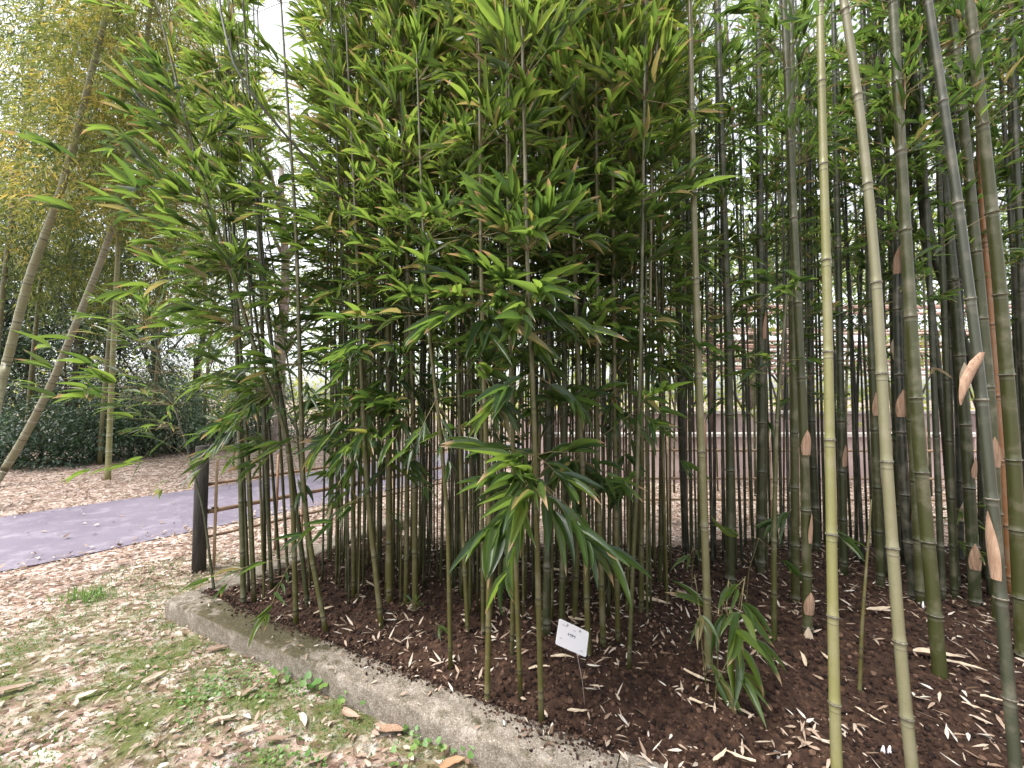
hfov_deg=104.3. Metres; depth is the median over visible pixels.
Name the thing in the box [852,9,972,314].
bamboo
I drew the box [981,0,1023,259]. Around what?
bamboo
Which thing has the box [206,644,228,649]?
fallen leaf
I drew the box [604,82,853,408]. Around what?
tree
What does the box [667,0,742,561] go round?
bamboo
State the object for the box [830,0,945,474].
bamboo
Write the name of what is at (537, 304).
bamboo
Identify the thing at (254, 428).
shrub
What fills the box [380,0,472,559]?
bamboo
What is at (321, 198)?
bamboo
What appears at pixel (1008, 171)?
bamboo
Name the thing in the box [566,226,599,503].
bamboo
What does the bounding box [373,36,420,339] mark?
bamboo
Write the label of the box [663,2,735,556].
bamboo
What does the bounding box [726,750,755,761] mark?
dry sheath
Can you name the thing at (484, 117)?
bamboo
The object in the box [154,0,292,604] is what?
bamboo
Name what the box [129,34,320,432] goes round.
moso bamboo
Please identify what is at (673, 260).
bamboo
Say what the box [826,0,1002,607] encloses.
bamboo
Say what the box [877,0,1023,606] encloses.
bamboo
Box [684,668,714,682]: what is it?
dry sheath
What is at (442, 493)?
bamboo
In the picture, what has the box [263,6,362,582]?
bamboo
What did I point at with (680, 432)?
bamboo
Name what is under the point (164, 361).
shrub
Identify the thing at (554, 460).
bamboo
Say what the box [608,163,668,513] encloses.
bamboo
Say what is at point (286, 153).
bamboo
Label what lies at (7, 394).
shrub
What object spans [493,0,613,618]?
bamboo
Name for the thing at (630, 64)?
bamboo
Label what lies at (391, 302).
bamboo
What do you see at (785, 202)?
bamboo
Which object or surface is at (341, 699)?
weed
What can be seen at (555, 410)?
bamboo
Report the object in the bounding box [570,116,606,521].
bamboo
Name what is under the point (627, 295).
bamboo
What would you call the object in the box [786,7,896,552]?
bamboo
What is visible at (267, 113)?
bamboo
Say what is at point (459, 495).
bamboo
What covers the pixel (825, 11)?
bamboo
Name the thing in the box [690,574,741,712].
bamboo shoot
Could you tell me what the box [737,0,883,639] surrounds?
bamboo
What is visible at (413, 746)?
weed
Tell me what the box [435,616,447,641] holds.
bamboo shoot
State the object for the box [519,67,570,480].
bamboo
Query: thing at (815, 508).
bamboo
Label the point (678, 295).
bamboo
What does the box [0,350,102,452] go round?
shrub
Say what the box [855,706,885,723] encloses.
dry sheath
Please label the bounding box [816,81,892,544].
bamboo
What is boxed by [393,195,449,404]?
bamboo
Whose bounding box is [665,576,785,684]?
bamboo shoot
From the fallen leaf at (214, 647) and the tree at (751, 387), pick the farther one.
the tree at (751, 387)
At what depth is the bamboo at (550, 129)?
2.38 m
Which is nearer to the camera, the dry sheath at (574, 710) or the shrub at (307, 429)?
the dry sheath at (574, 710)
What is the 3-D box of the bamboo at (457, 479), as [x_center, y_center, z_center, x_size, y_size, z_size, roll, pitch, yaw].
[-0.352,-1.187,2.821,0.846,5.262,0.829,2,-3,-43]
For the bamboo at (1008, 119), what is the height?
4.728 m
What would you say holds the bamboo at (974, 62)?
on the soil
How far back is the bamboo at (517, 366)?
2.67 m
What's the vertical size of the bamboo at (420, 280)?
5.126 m
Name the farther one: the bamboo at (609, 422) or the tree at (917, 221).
the tree at (917, 221)
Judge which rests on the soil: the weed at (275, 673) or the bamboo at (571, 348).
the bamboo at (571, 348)
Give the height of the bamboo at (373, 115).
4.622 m
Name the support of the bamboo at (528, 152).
on the soil
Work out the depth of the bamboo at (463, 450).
3.97 m
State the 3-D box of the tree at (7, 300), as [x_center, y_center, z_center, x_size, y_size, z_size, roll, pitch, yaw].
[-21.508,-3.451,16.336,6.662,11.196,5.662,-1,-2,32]
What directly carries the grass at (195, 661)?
on the ground at (152, 732)
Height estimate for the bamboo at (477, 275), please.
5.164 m
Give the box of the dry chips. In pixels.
[208,537,1023,767]
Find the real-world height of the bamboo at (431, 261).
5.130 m
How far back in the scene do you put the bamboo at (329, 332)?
3.43 m
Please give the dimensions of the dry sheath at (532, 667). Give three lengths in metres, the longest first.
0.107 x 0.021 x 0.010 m
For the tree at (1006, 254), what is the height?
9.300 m
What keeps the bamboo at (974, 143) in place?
on the soil
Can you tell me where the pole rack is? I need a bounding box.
[664,293,1011,431]
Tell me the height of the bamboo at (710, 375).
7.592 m
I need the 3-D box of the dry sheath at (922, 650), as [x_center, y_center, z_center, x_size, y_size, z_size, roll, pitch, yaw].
[2.167,1.367,2.028,0.216,0.012,0.048,0,5,4]
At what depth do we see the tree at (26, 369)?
12.73 m
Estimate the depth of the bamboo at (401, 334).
3.24 m
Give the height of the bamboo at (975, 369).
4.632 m
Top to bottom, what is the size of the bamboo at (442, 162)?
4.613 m
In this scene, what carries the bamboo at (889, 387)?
on the ground at (152, 732)
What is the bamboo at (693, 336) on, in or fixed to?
on the soil
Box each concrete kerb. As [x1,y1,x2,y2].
[165,590,619,767]
[200,512,409,594]
[618,751,664,767]
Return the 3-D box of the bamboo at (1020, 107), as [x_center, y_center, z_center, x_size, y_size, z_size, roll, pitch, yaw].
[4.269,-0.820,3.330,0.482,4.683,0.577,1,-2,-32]
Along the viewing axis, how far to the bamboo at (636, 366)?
3.10 m
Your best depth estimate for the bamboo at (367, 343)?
4.19 m
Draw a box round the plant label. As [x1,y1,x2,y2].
[556,619,588,704]
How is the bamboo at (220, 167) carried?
on the soil
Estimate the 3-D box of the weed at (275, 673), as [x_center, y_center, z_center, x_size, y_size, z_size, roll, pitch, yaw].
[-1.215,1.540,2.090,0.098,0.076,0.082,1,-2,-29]
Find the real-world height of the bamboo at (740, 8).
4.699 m
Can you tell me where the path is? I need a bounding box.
[0,442,520,570]
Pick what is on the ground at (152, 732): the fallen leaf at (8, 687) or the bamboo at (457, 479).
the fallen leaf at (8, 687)
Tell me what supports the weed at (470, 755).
on the ground at (152, 732)
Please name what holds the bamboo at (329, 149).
on the soil
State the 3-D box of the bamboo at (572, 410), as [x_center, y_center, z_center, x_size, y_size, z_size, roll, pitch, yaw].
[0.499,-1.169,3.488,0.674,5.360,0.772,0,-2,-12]
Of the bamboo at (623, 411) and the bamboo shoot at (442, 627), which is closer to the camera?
the bamboo shoot at (442, 627)
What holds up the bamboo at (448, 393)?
on the soil
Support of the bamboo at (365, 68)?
on the soil
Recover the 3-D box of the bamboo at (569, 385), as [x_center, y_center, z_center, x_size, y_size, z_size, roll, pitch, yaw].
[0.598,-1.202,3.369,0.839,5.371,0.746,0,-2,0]
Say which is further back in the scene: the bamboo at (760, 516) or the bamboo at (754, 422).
the bamboo at (754, 422)
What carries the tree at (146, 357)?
on the ground at (152, 732)
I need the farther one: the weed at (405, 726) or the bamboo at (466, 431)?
the bamboo at (466, 431)
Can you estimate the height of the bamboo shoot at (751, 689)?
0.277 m
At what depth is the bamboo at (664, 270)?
3.84 m
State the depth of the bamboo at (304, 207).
2.99 m
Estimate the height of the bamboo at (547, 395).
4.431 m
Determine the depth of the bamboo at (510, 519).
1.60 m
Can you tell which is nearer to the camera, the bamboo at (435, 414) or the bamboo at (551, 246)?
the bamboo at (551, 246)
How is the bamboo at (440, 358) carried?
on the soil
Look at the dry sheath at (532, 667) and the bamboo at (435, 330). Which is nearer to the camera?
the dry sheath at (532, 667)
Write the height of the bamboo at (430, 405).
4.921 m
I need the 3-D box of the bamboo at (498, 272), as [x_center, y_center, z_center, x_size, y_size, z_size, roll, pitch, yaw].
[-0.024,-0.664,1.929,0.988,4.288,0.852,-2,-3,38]
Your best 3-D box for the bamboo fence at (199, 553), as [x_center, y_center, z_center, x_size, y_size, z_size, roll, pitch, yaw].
[-1.071,1.205,5.569,0.105,1.180,5.441,-2,-3,38]
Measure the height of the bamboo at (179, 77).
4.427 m
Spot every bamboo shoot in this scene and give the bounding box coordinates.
[397,593,421,606]
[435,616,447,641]
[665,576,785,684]
[671,532,709,604]
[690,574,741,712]
[710,514,801,602]
[711,580,774,710]
[714,662,771,727]
[933,501,986,564]
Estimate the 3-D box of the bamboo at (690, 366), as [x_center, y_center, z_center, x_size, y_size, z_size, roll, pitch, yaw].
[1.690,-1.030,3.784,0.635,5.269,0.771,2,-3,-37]
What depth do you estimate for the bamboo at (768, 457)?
3.87 m
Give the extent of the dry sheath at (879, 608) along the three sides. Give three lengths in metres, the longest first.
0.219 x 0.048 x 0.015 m
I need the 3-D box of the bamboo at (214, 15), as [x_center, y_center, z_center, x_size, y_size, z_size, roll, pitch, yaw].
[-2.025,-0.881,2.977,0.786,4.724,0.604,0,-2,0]
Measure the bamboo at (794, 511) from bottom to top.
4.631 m
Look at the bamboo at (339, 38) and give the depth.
2.93 m
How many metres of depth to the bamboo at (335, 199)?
3.54 m
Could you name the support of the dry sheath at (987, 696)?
on the soil
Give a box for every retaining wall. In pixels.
[524,411,975,460]
[540,432,976,482]
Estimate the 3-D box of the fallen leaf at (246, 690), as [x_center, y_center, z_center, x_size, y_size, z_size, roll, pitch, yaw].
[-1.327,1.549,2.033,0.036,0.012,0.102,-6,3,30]
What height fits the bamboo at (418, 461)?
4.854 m
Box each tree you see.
[0,132,166,441]
[0,178,105,442]
[0,188,59,413]
[0,201,109,363]
[2,186,202,418]
[61,174,258,435]
[90,232,302,412]
[207,68,354,446]
[269,168,435,427]
[397,228,527,427]
[527,198,716,408]
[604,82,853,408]
[647,2,965,410]
[674,207,843,410]
[730,12,1022,371]
[803,47,1022,406]
[803,207,1007,393]
[964,203,1011,327]
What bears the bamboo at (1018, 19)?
on the soil
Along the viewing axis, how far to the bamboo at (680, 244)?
3.88 m
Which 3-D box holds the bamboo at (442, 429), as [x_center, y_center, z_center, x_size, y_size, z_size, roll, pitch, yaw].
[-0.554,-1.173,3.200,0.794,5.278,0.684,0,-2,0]
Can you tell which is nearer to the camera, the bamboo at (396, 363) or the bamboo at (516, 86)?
the bamboo at (516, 86)
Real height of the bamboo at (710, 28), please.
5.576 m
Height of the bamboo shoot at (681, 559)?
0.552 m
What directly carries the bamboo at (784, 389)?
on the soil
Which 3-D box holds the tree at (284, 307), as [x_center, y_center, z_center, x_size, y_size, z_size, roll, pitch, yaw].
[-6.655,-2.962,12.474,5.268,9.923,5.971,1,-2,-37]
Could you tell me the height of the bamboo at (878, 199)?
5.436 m
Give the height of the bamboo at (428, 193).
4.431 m
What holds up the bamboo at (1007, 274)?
on the soil
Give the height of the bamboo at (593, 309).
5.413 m
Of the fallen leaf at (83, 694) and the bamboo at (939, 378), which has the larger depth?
the bamboo at (939, 378)
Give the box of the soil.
[218,535,1023,767]
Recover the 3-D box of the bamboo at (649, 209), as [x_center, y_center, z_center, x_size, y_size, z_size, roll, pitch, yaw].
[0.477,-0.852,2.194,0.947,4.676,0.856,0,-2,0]
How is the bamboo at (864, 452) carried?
on the soil
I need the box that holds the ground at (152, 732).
[0,400,976,767]
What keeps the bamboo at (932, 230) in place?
on the soil
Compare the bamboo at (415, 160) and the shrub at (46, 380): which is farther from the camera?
the shrub at (46, 380)
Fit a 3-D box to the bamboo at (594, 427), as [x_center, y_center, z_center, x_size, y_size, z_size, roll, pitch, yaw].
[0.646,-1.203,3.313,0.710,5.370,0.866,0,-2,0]
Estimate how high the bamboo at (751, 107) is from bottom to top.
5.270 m
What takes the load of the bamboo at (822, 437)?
on the soil
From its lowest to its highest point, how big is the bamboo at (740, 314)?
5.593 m
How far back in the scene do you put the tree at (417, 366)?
19.90 m
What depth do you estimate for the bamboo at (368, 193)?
2.78 m
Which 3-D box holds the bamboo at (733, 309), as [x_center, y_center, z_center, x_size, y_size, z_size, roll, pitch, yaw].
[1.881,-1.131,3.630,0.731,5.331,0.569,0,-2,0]
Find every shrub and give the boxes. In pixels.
[0,315,122,445]
[0,325,89,438]
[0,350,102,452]
[0,396,128,471]
[0,413,71,467]
[2,322,179,434]
[5,397,159,467]
[19,351,199,444]
[34,375,212,465]
[53,311,225,445]
[84,374,244,454]
[143,381,290,450]
[150,328,297,434]
[206,377,307,443]
[243,376,356,437]
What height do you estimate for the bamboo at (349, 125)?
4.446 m
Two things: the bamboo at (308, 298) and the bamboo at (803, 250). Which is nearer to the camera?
the bamboo at (308, 298)
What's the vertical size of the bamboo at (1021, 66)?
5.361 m
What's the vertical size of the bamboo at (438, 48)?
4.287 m
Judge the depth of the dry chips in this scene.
2.04 m
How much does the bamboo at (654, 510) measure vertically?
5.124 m
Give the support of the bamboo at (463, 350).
on the soil
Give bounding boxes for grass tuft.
[47,578,127,604]
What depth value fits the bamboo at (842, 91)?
3.31 m
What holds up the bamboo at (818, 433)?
on the soil
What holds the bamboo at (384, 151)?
on the soil
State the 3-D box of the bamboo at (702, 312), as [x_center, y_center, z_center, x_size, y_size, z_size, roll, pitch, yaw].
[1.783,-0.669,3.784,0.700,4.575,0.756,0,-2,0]
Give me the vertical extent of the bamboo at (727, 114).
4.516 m
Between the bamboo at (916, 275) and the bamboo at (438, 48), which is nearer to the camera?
the bamboo at (438, 48)
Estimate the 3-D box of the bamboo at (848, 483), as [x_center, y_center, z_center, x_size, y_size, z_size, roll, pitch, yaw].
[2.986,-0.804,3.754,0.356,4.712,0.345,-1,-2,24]
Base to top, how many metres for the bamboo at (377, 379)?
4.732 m
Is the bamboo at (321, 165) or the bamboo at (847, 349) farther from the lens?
the bamboo at (847, 349)
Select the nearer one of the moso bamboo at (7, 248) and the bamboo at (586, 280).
the bamboo at (586, 280)
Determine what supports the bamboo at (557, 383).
on the soil
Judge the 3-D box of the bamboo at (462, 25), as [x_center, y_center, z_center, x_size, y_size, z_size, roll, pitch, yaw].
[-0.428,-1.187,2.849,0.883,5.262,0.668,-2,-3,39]
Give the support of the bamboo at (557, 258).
on the soil
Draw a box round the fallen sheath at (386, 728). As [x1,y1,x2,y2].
[376,724,403,732]
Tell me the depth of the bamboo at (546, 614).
2.30 m
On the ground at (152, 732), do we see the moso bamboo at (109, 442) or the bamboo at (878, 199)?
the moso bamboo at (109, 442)
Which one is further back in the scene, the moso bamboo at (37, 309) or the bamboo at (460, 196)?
the moso bamboo at (37, 309)
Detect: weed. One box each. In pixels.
[270,666,290,685]
[300,671,327,690]
[337,690,346,703]
[389,737,427,767]
[403,724,418,735]
[435,736,456,753]
[461,745,474,764]
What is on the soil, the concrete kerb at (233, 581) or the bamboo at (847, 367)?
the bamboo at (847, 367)
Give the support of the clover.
on the ground at (152, 732)
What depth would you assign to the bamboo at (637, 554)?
3.40 m
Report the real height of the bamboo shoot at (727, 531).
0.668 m
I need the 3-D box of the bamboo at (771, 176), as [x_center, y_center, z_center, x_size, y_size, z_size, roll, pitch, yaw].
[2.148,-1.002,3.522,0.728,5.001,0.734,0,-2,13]
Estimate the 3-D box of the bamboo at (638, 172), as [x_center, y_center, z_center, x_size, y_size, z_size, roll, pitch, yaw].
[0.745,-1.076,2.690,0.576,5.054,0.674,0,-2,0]
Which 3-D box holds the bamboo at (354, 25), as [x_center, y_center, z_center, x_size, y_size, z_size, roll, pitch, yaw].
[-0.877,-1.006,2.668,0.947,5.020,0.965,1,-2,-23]
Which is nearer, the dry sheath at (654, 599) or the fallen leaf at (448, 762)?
the fallen leaf at (448, 762)
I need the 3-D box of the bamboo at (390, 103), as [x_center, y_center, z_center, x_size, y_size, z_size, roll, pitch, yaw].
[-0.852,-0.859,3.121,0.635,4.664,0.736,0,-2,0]
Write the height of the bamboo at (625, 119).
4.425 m
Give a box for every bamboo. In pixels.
[0,0,174,353]
[0,0,174,457]
[0,0,238,480]
[0,0,253,483]
[0,0,265,416]
[0,0,267,464]
[0,0,381,649]
[9,282,270,589]
[26,2,301,454]
[126,0,350,606]
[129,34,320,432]
[153,45,273,602]
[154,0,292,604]
[165,0,291,575]
[166,18,265,591]
[172,0,283,578]
[175,0,270,556]
[175,3,276,575]
[179,0,280,600]
[184,0,329,586]
[192,0,313,588]
[193,0,296,579]
[201,49,311,517]
[216,0,285,575]
[216,0,366,632]
[218,0,383,416]
[221,0,290,570]
[246,0,420,597]
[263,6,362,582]
[268,0,394,584]
[270,0,434,628]
[271,0,363,435]
[272,0,389,588]
[273,0,379,591]
[275,0,371,604]
[277,24,347,564]
[279,7,377,434]
[282,21,367,552]
[283,2,386,577]
[283,29,371,560]
[284,3,338,561]
[285,0,379,568]
[288,50,377,555]
[295,0,450,602]
[296,0,400,568]
[299,24,377,562]
[301,0,475,610]
[301,15,359,309]
[301,196,372,463]
[303,0,381,590]
[303,2,402,570]
[310,0,379,578]
[310,9,381,482]
[311,0,479,602]
[313,0,512,670]
[314,5,392,601]
[317,274,348,439]
[320,1,381,247]
[324,113,363,419]
[327,24,427,561]
[329,0,431,583]
[330,20,389,565]
[330,252,396,547]
[331,0,402,514]
[331,46,399,557]
[332,8,421,405]
[336,0,430,578]
[337,0,450,602]
[337,6,390,514]
[337,176,380,418]
[339,49,412,587]
[340,43,443,590]
[342,0,443,391]
[344,7,439,369]
[348,106,421,484]
[350,0,435,370]
[350,2,399,307]
[357,48,428,568]
[359,29,420,598]
[367,267,440,532]
[369,0,523,632]
[370,0,452,584]
[371,0,587,702]
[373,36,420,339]
[373,97,456,576]
[375,0,538,635]
[375,1,441,304]
[378,57,441,560]
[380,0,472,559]
[380,9,467,578]
[383,4,455,556]
[386,0,611,701]
[388,120,440,545]
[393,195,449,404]
[394,0,475,590]
[397,180,421,463]
[397,191,412,520]
[398,9,469,577]
[398,160,468,368]
[399,47,468,562]
[400,4,492,586]
[400,19,517,594]
[401,12,478,583]
[407,83,447,550]
[408,88,468,558]
[410,1,483,590]
[410,107,478,560]
[411,19,505,579]
[411,176,453,548]
[412,0,545,614]
[412,10,500,592]
[415,7,536,571]
[415,26,456,571]
[416,86,475,549]
[417,249,451,514]
[422,0,605,655]
[423,17,529,598]
[424,176,470,532]
[426,108,454,483]
[428,104,469,577]
[430,0,533,616]
[433,6,523,603]
[434,325,450,460]
[435,0,544,599]
[436,18,538,578]
[437,0,539,604]
[439,0,652,724]
[439,14,519,605]
[439,90,505,611]
[440,109,485,553]
[440,177,463,487]
[441,88,468,462]
[443,92,536,513]
[446,86,519,565]
[447,27,637,636]
[447,120,475,533]
[449,63,519,489]
[450,1,539,613]
[462,112,573,572]
[467,77,558,448]
[469,68,531,558]
[475,1,642,621]
[478,0,664,657]
[478,161,518,512]
[481,17,547,618]
[489,63,572,599]
[490,0,610,478]
[490,1,581,598]
[490,127,517,466]
[491,323,540,560]
[492,156,537,410]
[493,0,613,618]
[504,17,601,620]
[506,19,588,594]
[514,0,658,623]
[515,3,594,358]
[516,65,535,447]
[518,159,538,446]
[519,15,638,608]
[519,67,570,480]
[520,0,682,648]
[524,153,587,550]
[525,0,689,642]
[525,63,606,420]
[525,176,582,561]
[526,68,557,553]
[529,5,586,263]
[531,134,585,567]
[531,274,539,552]
[534,98,617,288]
[538,113,606,396]
[539,113,630,562]
[542,25,608,390]
[546,0,736,670]
[546,7,654,592]
[547,14,654,617]
[554,230,581,550]
[555,87,594,559]
[558,1,637,595]
[561,89,633,607]
[565,13,647,588]
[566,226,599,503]
[568,1,654,612]
[569,112,630,561]
[569,229,588,531]
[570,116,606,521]
[571,44,647,591]
[571,114,653,435]
[577,110,593,530]
[578,47,593,576]
[581,0,711,376]
[581,8,687,584]
[581,228,648,543]
[585,0,736,612]
[585,44,668,600]
[586,0,706,611]
[586,151,637,527]
[589,13,657,601]
[589,38,724,616]
[590,35,648,532]
[593,162,687,552]
[599,24,700,568]
[599,185,638,554]
[600,4,715,611]
[603,68,677,554]
[604,174,668,546]
[608,0,728,584]
[608,161,669,557]
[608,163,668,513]
[616,0,706,606]
[616,0,766,582]
[619,0,717,590]
[620,29,718,464]
[623,4,711,410]
[623,62,734,567]
[624,85,663,550]
[625,0,708,600]
[630,127,673,355]
[637,91,694,364]
[641,0,759,673]
[647,0,716,554]
[647,14,753,492]
[648,7,727,567]
[648,20,659,323]
[650,26,701,418]
[651,80,671,556]
[654,2,723,458]
[654,37,700,538]
[656,102,738,490]
[657,171,682,546]
[659,5,770,566]
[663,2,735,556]
[664,0,727,550]
[665,6,734,536]
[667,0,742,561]
[667,92,746,346]
[673,0,722,561]
[677,0,776,585]
[677,3,777,564]
[681,0,755,550]
[681,2,745,418]
[681,36,788,564]
[684,95,723,438]
[686,40,760,569]
[690,37,768,557]
[691,31,821,512]
[694,76,749,271]
[697,159,744,388]
[700,0,779,564]
[704,16,764,545]
[708,0,820,575]
[710,0,804,418]
[712,0,840,570]
[716,0,869,603]
[718,1,787,495]
[723,43,814,549]
[723,268,822,640]
[724,1,799,543]
[732,0,814,302]
[734,0,843,571]
[736,0,856,367]
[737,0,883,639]
[741,0,850,422]
[743,47,835,476]
[752,35,820,548]
[755,11,857,551]
[755,41,825,418]
[755,44,816,540]
[762,0,871,367]
[763,53,861,335]
[764,104,820,540]
[765,34,852,389]
[768,77,846,350]
[770,18,866,396]
[775,0,918,767]
[779,90,851,538]
[781,69,857,547]
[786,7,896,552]
[787,66,864,549]
[795,1,867,575]
[795,14,868,545]
[796,23,894,564]
[796,45,891,547]
[797,0,861,314]
[802,103,887,380]
[802,107,928,423]
[812,157,852,538]
[813,50,858,543]
[815,0,962,588]
[815,3,938,501]
[815,48,915,558]
[816,0,842,767]
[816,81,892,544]
[818,74,923,543]
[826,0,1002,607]
[827,0,988,679]
[827,1,928,576]
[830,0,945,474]
[832,1,963,601]
[837,2,937,555]
[838,0,992,135]
[841,0,890,339]
[841,0,953,566]
[842,0,940,358]
[844,121,887,392]
[847,51,920,553]
[851,0,1009,391]
[851,2,990,377]
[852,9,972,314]
[854,0,1020,600]
[857,499,871,692]
[866,0,960,588]
[868,0,1023,598]
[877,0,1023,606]
[886,1,940,496]
[888,197,935,372]
[902,15,1008,505]
[906,0,1023,621]
[907,0,1012,595]
[909,0,1023,594]
[912,15,1010,331]
[914,0,1023,658]
[914,41,994,559]
[915,4,1022,574]
[915,19,998,375]
[917,0,1023,550]
[922,0,1022,767]
[926,0,1023,476]
[928,1,1023,579]
[929,17,1005,420]
[930,27,1021,270]
[937,0,1023,324]
[951,0,1023,151]
[951,0,1023,470]
[958,3,1023,264]
[959,1,1023,484]
[962,4,1023,296]
[963,57,1005,194]
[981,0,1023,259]
[986,16,1023,232]
[987,9,1023,487]
[987,17,1022,299]
[990,1,1023,320]
[992,15,1022,176]
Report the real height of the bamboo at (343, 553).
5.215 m
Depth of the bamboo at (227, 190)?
3.25 m
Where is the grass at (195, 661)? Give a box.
[0,547,465,767]
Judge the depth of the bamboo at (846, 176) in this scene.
3.33 m
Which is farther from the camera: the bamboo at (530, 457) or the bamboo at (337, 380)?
the bamboo at (337, 380)
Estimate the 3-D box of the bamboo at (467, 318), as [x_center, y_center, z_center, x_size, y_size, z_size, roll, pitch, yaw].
[-0.264,-1.254,2.809,0.888,5.400,0.798,2,-3,-37]
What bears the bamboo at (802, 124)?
on the soil
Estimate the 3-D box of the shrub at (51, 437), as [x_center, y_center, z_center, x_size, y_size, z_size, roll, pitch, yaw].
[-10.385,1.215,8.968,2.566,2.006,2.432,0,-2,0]
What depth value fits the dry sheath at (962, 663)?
1.95 m
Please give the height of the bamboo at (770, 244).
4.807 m
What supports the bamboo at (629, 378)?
on the soil
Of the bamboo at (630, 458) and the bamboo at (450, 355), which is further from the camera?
the bamboo at (450, 355)
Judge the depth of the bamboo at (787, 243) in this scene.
4.16 m
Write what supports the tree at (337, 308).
on the ground at (152, 732)
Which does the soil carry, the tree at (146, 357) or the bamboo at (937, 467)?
the bamboo at (937, 467)
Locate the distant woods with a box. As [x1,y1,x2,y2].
[6,349,974,423]
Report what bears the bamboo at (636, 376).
on the soil
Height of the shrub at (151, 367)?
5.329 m
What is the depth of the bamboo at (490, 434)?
3.42 m
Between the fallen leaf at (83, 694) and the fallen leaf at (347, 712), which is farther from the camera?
the fallen leaf at (83, 694)
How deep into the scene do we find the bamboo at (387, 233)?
2.63 m
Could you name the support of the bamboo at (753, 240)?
on the soil
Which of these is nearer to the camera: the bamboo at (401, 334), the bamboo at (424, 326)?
the bamboo at (424, 326)
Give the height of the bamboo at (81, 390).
2.360 m
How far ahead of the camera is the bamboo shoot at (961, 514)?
2.68 m
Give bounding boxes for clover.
[175,659,436,766]
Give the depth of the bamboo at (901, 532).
3.17 m
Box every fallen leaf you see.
[0,682,34,691]
[71,689,98,699]
[141,669,168,682]
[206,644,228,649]
[206,714,237,723]
[234,724,260,733]
[241,679,261,695]
[265,735,290,740]
[299,712,306,725]
[304,750,333,763]
[341,707,360,716]
[439,755,466,767]
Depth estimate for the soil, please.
2.03 m
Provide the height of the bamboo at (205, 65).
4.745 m
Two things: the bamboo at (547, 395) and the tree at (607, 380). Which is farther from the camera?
the tree at (607, 380)
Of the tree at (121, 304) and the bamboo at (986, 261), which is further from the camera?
the tree at (121, 304)
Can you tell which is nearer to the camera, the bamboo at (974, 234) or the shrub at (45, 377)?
the bamboo at (974, 234)
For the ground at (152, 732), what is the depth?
2.26 m
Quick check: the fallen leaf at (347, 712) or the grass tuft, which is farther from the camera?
the grass tuft
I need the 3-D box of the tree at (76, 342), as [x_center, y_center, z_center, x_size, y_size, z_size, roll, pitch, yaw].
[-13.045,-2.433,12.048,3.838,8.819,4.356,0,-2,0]
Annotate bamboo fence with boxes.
[191,431,542,573]
[644,420,976,525]
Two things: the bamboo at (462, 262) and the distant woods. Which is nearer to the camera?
the bamboo at (462, 262)
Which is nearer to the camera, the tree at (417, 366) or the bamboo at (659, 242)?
the bamboo at (659, 242)
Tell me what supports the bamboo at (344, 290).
on the soil
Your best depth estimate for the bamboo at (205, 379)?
2.78 m
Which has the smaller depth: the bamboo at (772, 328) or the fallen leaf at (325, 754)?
the fallen leaf at (325, 754)
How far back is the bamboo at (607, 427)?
2.62 m
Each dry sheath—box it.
[528,665,549,668]
[550,654,573,657]
[567,708,588,711]
[568,616,583,619]
[638,596,670,603]
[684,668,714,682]
[689,697,713,706]
[713,748,725,760]
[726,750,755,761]
[800,651,806,665]
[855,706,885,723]
[866,606,889,610]
[913,647,964,657]
[947,659,987,670]
[961,701,990,712]
[980,694,1022,705]
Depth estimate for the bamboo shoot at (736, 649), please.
1.68 m
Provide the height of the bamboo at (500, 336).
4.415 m
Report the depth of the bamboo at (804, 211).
3.79 m
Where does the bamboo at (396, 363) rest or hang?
on the soil
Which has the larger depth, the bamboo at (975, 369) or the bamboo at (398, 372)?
the bamboo at (398, 372)
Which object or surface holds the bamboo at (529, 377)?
on the soil
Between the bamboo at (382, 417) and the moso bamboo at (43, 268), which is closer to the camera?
the bamboo at (382, 417)
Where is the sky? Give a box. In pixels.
[0,0,1022,399]
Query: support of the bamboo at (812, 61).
on the soil
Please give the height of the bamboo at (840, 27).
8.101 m
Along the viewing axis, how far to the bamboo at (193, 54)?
2.99 m
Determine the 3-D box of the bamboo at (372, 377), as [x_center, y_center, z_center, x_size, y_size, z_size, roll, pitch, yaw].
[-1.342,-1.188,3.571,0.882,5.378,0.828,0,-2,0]
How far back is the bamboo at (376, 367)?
2.89 m
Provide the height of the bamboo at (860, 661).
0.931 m
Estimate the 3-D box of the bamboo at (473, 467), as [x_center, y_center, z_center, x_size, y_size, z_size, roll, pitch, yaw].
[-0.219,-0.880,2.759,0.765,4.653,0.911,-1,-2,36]
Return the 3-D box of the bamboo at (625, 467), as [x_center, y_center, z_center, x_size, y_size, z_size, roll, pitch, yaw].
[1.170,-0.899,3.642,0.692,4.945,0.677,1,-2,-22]
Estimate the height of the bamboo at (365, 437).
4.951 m
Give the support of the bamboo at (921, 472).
on the soil
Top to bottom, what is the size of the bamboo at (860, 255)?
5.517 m
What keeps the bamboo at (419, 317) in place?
on the soil
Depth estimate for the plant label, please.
1.79 m
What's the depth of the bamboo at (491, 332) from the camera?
3.16 m
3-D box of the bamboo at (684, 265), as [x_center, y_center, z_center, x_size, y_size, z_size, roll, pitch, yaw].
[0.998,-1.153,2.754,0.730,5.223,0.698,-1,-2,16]
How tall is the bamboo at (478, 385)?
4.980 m
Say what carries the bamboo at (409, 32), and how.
on the soil
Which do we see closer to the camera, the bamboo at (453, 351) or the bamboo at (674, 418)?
the bamboo at (453, 351)
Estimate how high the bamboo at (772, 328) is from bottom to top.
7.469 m

